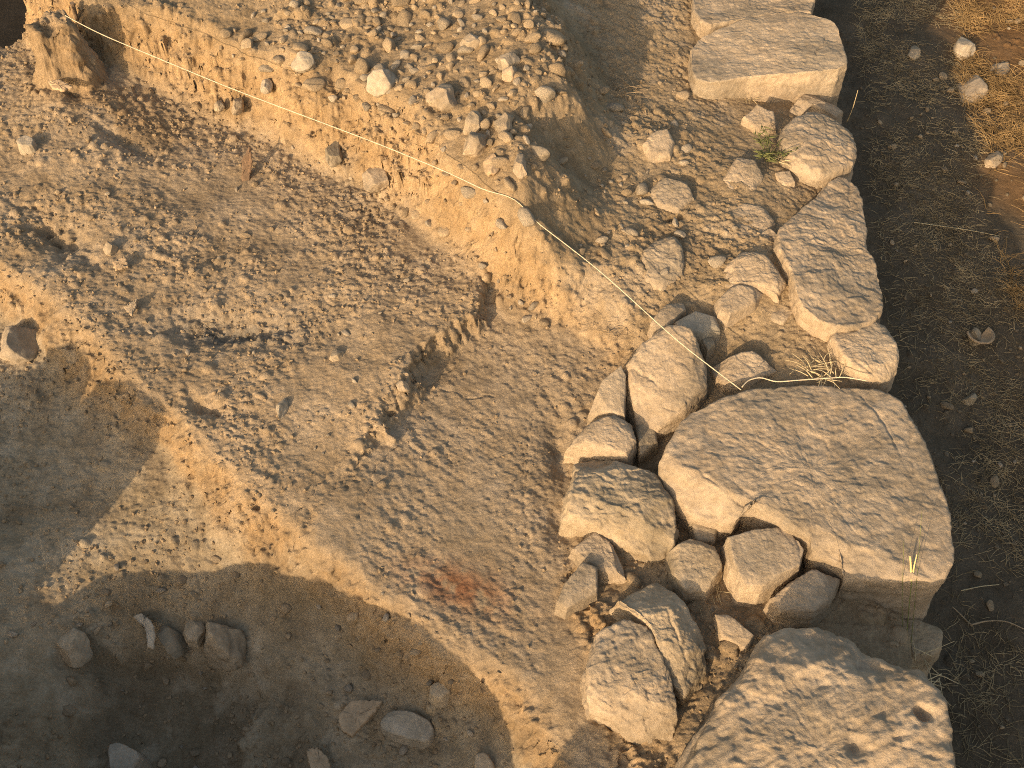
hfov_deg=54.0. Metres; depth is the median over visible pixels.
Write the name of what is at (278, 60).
pebble
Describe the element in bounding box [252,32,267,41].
pebble
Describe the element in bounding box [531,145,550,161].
pebble
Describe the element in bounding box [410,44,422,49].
pebble
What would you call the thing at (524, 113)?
pebble
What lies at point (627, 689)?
kerb stone
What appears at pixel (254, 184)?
clod
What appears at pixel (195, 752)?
clod
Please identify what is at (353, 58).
pebble
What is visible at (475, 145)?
surface stone
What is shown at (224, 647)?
pit stone
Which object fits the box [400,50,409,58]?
pebble
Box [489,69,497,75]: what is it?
pebble
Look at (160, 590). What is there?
clod
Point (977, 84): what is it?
ditch stone
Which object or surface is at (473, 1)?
pebble
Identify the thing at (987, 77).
dry grass
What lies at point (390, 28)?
pebble
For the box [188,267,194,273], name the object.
clod
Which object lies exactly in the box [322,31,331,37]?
pebble
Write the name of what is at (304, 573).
pit floor
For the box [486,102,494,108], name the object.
pebble
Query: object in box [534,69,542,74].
pebble
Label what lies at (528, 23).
pebble
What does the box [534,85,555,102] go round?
pebble
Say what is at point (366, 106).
pebble
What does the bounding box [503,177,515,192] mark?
pebble
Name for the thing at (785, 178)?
fill stone
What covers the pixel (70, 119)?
clod
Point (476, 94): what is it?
pebble
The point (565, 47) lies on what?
flank stone
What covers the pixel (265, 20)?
pebble
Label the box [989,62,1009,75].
ditch stone
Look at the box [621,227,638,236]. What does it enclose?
flank stone
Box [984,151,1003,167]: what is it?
ditch stone
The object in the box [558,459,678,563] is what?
kerb stone
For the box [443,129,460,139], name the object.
pebble
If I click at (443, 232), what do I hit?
section pebble
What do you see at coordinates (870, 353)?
edge stone
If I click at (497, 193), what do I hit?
string
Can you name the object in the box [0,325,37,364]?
section stone
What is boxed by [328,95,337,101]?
pebble
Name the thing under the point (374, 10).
pebble
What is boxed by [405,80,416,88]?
pebble
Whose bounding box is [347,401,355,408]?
clod
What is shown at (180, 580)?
clod
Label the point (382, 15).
pebble
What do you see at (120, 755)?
pit stone
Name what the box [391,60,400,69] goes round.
pebble
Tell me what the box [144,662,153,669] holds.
clod
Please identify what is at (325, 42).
pebble
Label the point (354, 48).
pebble
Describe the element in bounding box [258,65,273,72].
pebble
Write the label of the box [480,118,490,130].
pebble
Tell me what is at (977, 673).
stone chip
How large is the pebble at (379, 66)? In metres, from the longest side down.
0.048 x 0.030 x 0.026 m
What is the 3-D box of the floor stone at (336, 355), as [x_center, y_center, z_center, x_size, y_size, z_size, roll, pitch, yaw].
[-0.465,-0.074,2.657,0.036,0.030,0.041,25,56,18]
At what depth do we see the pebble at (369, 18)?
3.21 m
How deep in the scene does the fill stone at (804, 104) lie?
3.27 m
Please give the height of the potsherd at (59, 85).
0.018 m
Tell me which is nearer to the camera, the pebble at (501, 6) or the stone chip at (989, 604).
the stone chip at (989, 604)
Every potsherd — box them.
[48,79,72,91]
[112,256,128,270]
[123,298,138,316]
[241,147,252,181]
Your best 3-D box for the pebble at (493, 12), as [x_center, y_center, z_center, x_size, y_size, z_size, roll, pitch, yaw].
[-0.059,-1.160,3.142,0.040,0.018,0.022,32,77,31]
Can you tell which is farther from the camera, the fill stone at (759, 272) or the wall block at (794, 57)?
the wall block at (794, 57)
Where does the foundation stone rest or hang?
on the ditch floor at (932, 429)
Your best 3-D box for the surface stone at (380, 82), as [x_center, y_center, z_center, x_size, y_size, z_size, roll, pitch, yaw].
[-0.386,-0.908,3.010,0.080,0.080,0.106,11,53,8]
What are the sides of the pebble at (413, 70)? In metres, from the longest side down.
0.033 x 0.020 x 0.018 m
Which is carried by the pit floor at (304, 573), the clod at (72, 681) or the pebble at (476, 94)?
the clod at (72, 681)
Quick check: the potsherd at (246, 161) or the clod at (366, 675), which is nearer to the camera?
the clod at (366, 675)
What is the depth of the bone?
2.42 m
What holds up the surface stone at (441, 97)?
on the ground at (722, 132)
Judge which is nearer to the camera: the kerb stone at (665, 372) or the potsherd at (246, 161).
the kerb stone at (665, 372)
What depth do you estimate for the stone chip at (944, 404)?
3.28 m
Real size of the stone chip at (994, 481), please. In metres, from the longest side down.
0.044 x 0.029 x 0.016 m
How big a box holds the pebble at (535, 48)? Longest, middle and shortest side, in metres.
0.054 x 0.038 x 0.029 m
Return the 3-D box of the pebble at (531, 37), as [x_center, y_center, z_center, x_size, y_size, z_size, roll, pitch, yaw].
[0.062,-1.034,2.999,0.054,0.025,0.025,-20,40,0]
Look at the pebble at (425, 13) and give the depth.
3.19 m
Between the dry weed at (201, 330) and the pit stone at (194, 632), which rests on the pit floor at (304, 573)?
the pit stone at (194, 632)
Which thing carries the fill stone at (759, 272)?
on the ground at (722, 132)
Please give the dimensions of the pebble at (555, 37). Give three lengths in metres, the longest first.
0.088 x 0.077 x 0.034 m
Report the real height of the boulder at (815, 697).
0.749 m
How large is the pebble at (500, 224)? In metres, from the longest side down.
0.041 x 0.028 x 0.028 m
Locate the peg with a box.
[70,1,78,22]
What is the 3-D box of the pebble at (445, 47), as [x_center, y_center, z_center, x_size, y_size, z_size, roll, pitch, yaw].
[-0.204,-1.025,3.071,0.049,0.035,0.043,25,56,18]
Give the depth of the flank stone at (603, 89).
3.16 m
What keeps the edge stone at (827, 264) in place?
on the ditch floor at (932, 429)
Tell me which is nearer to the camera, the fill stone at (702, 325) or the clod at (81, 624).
the clod at (81, 624)
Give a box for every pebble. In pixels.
[220,28,231,38]
[238,28,252,42]
[241,38,253,48]
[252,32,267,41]
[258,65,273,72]
[262,18,269,22]
[272,55,284,65]
[279,35,287,43]
[289,0,299,7]
[292,42,308,51]
[301,78,325,91]
[303,0,310,4]
[303,26,322,35]
[312,18,318,24]
[320,38,332,47]
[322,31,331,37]
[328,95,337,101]
[332,51,339,56]
[335,78,345,89]
[339,18,353,29]
[341,35,350,42]
[344,3,350,8]
[348,54,357,63]
[350,45,359,52]
[353,0,367,4]
[353,94,359,101]
[354,10,362,14]
[354,57,369,73]
[359,74,367,80]
[362,102,370,111]
[366,16,372,21]
[367,29,378,35]
[371,7,380,13]
[372,16,380,25]
[374,63,385,69]
[377,104,394,116]
[379,12,386,18]
[382,37,395,52]
[387,26,393,31]
[391,0,409,6]
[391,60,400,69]
[392,113,398,117]
[394,84,402,90]
[396,9,412,26]
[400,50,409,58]
[402,77,409,82]
[402,207,408,217]
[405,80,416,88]
[406,63,413,68]
[408,95,416,105]
[409,68,418,73]
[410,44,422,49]
[411,210,419,219]
[412,122,419,130]
[414,34,424,40]
[420,10,430,18]
[422,127,426,134]
[425,219,430,226]
[426,130,438,143]
[427,63,436,68]
[432,57,437,62]
[436,42,453,52]
[436,72,443,80]
[437,17,450,30]
[437,227,449,237]
[440,114,449,119]
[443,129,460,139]
[445,61,454,70]
[446,53,455,61]
[452,10,463,18]
[457,0,464,6]
[457,18,464,26]
[457,45,473,52]
[459,77,470,87]
[460,187,475,198]
[465,66,472,71]
[465,227,471,232]
[466,102,475,108]
[469,0,479,3]
[471,14,482,20]
[472,164,478,170]
[473,91,480,97]
[477,44,489,61]
[478,36,486,46]
[478,262,486,269]
[479,71,488,76]
[480,76,491,88]
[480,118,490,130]
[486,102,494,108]
[486,139,493,145]
[489,9,496,15]
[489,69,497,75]
[490,157,509,168]
[495,16,506,22]
[495,218,506,229]
[498,97,508,101]
[498,131,512,142]
[499,4,505,9]
[500,29,507,33]
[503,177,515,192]
[507,50,518,55]
[507,89,516,96]
[510,12,521,24]
[510,23,517,28]
[510,129,516,135]
[511,28,522,36]
[513,77,520,85]
[517,207,534,226]
[519,106,529,118]
[521,315,531,322]
[523,65,529,70]
[523,135,529,144]
[524,0,530,8]
[524,19,533,27]
[524,32,541,42]
[528,42,541,53]
[528,301,538,309]
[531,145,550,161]
[531,163,536,169]
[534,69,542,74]
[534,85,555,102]
[539,12,546,18]
[539,318,549,326]
[542,29,566,45]
[548,62,565,77]
[556,90,566,94]
[557,50,565,57]
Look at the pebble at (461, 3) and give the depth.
3.19 m
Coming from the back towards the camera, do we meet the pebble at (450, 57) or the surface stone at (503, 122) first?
the pebble at (450, 57)
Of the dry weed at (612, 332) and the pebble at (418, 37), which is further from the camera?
the pebble at (418, 37)
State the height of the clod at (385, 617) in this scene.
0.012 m
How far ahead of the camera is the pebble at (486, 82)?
2.91 m
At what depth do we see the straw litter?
3.50 m
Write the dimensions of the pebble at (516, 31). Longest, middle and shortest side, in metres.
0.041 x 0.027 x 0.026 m
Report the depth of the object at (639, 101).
3.20 m
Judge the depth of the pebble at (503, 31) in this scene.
3.05 m
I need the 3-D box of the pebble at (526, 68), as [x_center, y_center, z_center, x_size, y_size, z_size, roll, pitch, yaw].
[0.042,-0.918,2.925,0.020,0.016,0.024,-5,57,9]
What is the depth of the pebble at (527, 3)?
3.11 m
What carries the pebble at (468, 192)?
on the ground at (722, 132)
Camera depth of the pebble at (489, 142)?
2.79 m
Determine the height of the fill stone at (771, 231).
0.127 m
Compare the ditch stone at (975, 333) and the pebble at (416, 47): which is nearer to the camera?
the pebble at (416, 47)
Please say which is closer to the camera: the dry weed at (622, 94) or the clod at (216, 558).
the clod at (216, 558)
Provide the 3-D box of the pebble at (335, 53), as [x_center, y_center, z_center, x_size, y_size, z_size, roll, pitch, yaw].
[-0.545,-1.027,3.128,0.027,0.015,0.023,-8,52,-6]
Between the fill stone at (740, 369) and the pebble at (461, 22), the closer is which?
the fill stone at (740, 369)
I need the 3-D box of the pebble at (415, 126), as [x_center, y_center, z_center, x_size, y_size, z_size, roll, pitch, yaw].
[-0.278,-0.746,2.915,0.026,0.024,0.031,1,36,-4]
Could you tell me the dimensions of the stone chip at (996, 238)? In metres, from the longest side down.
0.039 x 0.025 x 0.023 m
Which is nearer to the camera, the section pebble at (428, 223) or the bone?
the bone
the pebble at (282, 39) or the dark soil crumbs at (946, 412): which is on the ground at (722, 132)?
the pebble at (282, 39)
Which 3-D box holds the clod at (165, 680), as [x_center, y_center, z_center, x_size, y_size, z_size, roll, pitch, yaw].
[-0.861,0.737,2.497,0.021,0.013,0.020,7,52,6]
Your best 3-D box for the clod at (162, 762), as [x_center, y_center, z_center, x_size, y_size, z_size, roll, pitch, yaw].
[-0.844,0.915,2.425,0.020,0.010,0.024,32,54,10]
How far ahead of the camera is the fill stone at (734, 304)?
2.70 m
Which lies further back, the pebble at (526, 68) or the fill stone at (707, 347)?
the pebble at (526, 68)
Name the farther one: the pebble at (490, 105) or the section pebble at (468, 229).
the pebble at (490, 105)
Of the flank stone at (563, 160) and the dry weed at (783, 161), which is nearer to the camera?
the flank stone at (563, 160)
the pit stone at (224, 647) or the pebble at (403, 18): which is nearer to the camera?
the pit stone at (224, 647)
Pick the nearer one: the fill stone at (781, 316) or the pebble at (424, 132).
the fill stone at (781, 316)
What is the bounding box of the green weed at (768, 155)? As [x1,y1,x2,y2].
[752,124,800,163]
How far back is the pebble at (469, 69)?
2.98 m
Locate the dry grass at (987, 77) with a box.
[944,0,1023,318]
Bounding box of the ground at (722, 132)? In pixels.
[0,0,911,767]
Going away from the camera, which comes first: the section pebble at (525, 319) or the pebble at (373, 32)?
the section pebble at (525, 319)
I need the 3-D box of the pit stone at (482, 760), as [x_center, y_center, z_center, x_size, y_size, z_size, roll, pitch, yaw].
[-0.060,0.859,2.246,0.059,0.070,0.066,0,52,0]
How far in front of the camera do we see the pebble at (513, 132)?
2.79 m
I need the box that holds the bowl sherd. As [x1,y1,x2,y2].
[966,327,994,343]
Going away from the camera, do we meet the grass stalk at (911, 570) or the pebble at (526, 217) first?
the grass stalk at (911, 570)
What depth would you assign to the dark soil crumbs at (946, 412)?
3.48 m
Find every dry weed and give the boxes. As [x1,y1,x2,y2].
[190,322,216,341]
[582,310,636,344]
[602,71,650,104]
[691,586,729,617]
[775,157,790,166]
[786,347,845,388]
[910,636,957,704]
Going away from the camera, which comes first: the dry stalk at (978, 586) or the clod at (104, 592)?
the clod at (104, 592)
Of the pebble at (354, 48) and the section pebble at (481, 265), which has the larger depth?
the pebble at (354, 48)
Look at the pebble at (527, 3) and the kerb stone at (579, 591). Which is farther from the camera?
the pebble at (527, 3)
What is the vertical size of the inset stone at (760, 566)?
0.224 m
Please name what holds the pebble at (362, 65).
on the ground at (722, 132)
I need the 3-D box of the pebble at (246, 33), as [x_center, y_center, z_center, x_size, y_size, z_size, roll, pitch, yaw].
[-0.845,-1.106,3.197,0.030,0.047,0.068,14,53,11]
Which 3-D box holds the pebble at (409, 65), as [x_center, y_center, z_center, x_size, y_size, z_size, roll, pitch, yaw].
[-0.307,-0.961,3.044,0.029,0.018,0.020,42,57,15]
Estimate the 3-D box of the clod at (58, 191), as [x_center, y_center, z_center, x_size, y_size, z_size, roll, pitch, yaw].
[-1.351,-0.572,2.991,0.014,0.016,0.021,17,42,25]
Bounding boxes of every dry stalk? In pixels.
[913,222,998,235]
[961,584,998,590]
[969,620,1023,628]
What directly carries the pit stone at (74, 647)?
on the pit floor at (304, 573)
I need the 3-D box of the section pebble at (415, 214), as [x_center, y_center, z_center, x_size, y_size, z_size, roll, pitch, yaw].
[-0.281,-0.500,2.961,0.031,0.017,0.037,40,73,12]
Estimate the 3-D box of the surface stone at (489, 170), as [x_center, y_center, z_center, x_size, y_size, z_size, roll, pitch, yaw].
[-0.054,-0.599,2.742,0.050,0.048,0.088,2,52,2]
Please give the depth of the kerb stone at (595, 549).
2.34 m
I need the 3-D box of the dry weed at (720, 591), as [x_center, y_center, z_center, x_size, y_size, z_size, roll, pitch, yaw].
[0.434,0.486,2.316,0.140,0.019,0.107,-22,55,-16]
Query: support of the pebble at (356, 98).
on the ground at (722, 132)
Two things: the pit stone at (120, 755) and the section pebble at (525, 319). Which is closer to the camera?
the pit stone at (120, 755)
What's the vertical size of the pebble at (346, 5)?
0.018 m
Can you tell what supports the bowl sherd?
on the ditch floor at (932, 429)
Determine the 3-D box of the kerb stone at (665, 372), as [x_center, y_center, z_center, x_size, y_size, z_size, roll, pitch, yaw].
[0.399,0.065,2.687,0.289,0.389,0.283,-18,54,-14]
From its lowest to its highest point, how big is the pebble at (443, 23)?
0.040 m
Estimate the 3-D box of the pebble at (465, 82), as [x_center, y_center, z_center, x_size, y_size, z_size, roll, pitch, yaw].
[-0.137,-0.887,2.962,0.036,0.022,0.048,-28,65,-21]
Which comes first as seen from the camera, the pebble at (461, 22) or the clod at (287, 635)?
the clod at (287, 635)
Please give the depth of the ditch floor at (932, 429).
3.53 m
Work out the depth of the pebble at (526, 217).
2.69 m
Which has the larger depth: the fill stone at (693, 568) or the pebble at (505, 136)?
the pebble at (505, 136)
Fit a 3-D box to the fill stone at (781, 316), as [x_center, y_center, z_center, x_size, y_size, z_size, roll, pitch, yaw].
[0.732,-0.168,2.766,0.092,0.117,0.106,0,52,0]
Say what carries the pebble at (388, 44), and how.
on the ground at (722, 132)
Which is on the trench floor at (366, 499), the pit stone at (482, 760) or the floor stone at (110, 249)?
the floor stone at (110, 249)
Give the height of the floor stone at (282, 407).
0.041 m
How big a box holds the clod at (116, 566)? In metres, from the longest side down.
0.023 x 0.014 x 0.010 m
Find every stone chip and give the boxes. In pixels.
[887,144,896,148]
[939,72,947,79]
[940,401,954,409]
[946,88,953,93]
[963,427,972,432]
[970,288,977,293]
[973,571,981,577]
[975,671,984,676]
[982,108,990,114]
[986,599,993,610]
[989,236,999,241]
[990,475,998,487]
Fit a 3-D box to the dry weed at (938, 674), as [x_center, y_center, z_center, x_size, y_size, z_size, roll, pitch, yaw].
[0.903,0.634,2.276,0.208,0.035,0.159,9,53,7]
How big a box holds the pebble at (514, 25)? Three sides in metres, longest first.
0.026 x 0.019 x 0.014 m
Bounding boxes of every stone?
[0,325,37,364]
[16,135,37,155]
[56,628,92,667]
[103,241,117,255]
[108,743,151,767]
[156,625,185,658]
[182,619,205,647]
[203,621,246,671]
[214,100,224,111]
[231,97,243,115]
[260,78,272,93]
[276,398,288,419]
[291,51,315,72]
[325,141,342,167]
[329,349,343,361]
[338,699,382,737]
[362,167,388,192]
[366,69,396,97]
[379,710,434,748]
[396,380,408,391]
[425,83,457,111]
[429,682,450,708]
[460,33,479,49]
[463,110,482,134]
[463,131,488,156]
[473,752,495,767]
[483,153,499,176]
[493,112,512,132]
[498,52,519,70]
[502,66,516,81]
[513,153,526,178]
[554,562,597,618]
[558,157,567,164]
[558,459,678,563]
[561,44,568,51]
[562,415,636,465]
[568,532,625,583]
[578,248,585,255]
[580,619,678,744]
[586,366,626,425]
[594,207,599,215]
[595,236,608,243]
[598,86,610,93]
[599,247,611,259]
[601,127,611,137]
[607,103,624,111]
[609,583,706,705]
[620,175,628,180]
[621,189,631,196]
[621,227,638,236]
[624,325,707,442]
[633,424,657,467]
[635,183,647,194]
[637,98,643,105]
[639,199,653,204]
[641,236,684,290]
[642,129,674,162]
[647,303,685,337]
[650,178,693,213]
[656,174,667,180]
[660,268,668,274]
[664,539,722,602]
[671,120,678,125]
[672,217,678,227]
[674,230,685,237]
[674,311,719,345]
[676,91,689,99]
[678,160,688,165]
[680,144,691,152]
[686,523,717,546]
[699,337,714,363]
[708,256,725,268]
[710,351,776,391]
[712,614,753,651]
[713,285,762,329]
[719,527,803,606]
[723,158,763,189]
[723,252,786,303]
[731,203,775,232]
[741,105,775,135]
[761,229,775,239]
[762,570,840,627]
[769,307,792,324]
[773,177,882,341]
[775,171,794,187]
[776,112,856,188]
[789,94,842,123]
[826,322,898,392]
[904,619,942,676]
[907,45,920,59]
[953,36,975,59]
[956,75,988,103]
[962,393,976,405]
[968,327,981,345]
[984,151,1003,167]
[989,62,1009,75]
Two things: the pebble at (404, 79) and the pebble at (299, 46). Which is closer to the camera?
the pebble at (404, 79)
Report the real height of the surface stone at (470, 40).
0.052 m
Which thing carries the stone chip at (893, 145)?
on the ditch floor at (932, 429)
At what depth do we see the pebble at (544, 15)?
3.11 m
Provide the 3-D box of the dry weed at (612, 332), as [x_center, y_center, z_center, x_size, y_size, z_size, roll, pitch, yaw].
[0.269,-0.160,2.729,0.144,0.025,0.130,20,55,15]
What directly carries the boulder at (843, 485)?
on the ground at (722, 132)
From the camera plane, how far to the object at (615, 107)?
3.16 m
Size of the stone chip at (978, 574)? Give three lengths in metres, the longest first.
0.028 x 0.024 x 0.012 m
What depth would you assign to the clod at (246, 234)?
2.93 m
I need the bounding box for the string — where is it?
[65,15,867,389]
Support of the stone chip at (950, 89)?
on the ditch floor at (932, 429)
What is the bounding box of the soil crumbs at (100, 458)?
[0,0,908,767]
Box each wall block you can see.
[688,12,847,105]
[690,0,814,37]
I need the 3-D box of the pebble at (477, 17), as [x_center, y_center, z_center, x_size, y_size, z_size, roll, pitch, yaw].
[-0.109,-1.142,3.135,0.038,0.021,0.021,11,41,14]
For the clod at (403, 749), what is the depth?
2.30 m
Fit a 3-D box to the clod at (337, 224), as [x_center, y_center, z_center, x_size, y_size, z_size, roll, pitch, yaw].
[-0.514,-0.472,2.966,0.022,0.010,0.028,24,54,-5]
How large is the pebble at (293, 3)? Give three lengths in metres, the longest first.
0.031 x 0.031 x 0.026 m
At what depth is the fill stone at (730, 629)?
2.24 m
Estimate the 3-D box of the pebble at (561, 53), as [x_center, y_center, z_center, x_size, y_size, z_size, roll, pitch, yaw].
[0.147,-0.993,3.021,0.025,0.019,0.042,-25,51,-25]
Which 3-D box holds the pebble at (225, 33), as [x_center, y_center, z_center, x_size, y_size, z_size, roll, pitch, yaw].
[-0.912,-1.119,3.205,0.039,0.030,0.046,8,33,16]
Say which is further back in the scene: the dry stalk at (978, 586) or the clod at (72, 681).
the dry stalk at (978, 586)
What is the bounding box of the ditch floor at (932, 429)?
[812,0,1023,767]
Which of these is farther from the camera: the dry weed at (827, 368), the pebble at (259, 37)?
the pebble at (259, 37)
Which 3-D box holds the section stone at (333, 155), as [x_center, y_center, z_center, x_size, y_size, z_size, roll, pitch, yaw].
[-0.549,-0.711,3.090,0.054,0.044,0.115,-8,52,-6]
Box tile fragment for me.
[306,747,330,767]
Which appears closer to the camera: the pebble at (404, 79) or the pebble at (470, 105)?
the pebble at (470, 105)
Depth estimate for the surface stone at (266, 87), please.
3.15 m
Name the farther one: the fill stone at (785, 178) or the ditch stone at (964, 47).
the ditch stone at (964, 47)
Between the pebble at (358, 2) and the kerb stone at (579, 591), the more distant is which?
the pebble at (358, 2)
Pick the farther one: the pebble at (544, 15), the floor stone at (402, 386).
the pebble at (544, 15)
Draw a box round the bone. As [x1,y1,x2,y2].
[134,613,155,650]
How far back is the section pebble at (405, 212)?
2.97 m
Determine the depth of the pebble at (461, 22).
3.13 m
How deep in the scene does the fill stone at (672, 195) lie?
2.95 m
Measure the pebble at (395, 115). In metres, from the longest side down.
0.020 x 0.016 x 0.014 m
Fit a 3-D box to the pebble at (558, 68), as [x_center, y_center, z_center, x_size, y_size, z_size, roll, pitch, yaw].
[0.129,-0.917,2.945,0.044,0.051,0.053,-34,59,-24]
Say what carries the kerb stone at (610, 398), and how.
on the trench floor at (366, 499)
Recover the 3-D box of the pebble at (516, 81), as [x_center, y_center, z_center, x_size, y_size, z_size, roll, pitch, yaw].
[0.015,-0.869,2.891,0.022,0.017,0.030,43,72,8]
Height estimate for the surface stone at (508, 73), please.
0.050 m
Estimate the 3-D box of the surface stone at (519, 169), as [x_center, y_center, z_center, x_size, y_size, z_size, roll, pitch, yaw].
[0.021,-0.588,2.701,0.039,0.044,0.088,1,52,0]
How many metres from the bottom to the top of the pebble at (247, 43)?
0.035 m
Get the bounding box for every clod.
[7,631,17,637]
[55,189,61,194]
[62,704,75,716]
[67,677,77,685]
[68,117,73,122]
[76,622,83,627]
[94,626,101,635]
[100,588,109,596]
[105,600,112,608]
[114,563,118,570]
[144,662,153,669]
[154,588,165,592]
[157,758,166,767]
[162,677,168,684]
[175,575,185,584]
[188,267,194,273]
[189,748,200,755]
[211,555,220,562]
[232,571,239,579]
[241,232,251,237]
[252,181,257,187]
[279,603,291,613]
[285,633,291,639]
[324,690,332,695]
[334,221,340,227]
[335,624,340,631]
[341,330,349,335]
[343,683,352,692]
[346,612,358,621]
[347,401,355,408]
[361,669,370,680]
[382,613,388,621]
[399,745,407,754]
[409,648,421,655]
[467,730,473,736]
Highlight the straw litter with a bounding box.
[850,0,1023,767]
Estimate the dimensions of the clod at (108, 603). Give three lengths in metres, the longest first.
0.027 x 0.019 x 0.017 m
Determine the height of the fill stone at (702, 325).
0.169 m
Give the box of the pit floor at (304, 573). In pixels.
[0,259,581,767]
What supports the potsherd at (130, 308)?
on the trench floor at (366, 499)
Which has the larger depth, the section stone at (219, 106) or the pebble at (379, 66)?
the section stone at (219, 106)
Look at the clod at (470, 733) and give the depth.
2.27 m
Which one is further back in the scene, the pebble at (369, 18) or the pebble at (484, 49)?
the pebble at (369, 18)
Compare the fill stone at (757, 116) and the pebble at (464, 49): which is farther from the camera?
the fill stone at (757, 116)
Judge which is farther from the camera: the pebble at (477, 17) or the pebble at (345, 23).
the pebble at (345, 23)
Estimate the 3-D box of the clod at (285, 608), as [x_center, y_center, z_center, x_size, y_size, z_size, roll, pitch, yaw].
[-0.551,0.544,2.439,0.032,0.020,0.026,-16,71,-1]
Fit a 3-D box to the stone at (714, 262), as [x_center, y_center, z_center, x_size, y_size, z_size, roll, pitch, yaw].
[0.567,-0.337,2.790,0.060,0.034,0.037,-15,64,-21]
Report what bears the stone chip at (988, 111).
on the ditch floor at (932, 429)
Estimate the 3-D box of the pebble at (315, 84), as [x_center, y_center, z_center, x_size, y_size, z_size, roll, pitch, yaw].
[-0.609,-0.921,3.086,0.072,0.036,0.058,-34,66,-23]
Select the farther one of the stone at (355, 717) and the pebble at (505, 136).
the pebble at (505, 136)
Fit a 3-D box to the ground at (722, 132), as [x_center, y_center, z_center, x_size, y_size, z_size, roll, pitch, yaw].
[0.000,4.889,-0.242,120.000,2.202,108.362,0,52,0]
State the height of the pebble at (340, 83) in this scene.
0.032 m
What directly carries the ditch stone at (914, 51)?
on the ditch floor at (932, 429)
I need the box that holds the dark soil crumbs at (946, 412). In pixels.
[842,38,1023,762]
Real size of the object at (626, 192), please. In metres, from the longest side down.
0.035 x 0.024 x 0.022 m
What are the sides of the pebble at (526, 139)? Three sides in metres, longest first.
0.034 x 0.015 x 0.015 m
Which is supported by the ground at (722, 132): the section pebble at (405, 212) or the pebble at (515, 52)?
the pebble at (515, 52)
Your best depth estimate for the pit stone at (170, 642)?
2.44 m
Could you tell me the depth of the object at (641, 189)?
2.96 m
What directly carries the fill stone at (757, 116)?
on the ground at (722, 132)
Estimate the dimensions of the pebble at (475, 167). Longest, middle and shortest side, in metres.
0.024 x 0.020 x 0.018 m
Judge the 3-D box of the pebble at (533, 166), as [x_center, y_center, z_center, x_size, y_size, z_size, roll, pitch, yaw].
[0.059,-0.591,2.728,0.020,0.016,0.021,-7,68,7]
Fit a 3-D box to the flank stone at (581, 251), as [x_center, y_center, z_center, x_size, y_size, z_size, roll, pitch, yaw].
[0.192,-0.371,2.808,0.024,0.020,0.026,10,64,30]
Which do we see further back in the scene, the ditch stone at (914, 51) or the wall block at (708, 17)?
the ditch stone at (914, 51)
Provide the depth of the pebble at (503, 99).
2.86 m
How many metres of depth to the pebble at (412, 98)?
2.93 m
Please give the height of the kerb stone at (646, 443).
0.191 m
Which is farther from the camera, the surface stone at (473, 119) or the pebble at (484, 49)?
the pebble at (484, 49)
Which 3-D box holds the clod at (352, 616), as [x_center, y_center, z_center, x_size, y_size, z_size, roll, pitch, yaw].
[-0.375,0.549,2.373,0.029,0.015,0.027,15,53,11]
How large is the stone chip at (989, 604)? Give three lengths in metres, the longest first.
0.034 x 0.025 x 0.012 m
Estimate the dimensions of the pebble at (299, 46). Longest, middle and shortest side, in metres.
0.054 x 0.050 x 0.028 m
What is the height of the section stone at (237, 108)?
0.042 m
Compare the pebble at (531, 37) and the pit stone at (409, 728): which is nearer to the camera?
the pit stone at (409, 728)
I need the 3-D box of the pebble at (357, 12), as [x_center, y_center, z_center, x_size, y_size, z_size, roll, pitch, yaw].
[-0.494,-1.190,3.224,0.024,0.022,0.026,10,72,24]
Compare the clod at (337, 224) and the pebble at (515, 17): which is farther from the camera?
the pebble at (515, 17)
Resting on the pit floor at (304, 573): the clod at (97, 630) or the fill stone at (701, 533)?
the clod at (97, 630)
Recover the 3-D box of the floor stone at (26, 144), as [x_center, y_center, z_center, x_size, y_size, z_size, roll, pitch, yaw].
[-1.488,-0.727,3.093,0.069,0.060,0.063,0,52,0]
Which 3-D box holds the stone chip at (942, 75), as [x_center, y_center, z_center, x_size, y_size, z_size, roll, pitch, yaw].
[1.807,-1.290,4.215,0.040,0.017,0.038,34,75,6]
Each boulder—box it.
[657,385,953,620]
[675,627,955,767]
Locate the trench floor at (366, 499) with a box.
[0,7,633,767]
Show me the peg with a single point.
(73, 8)

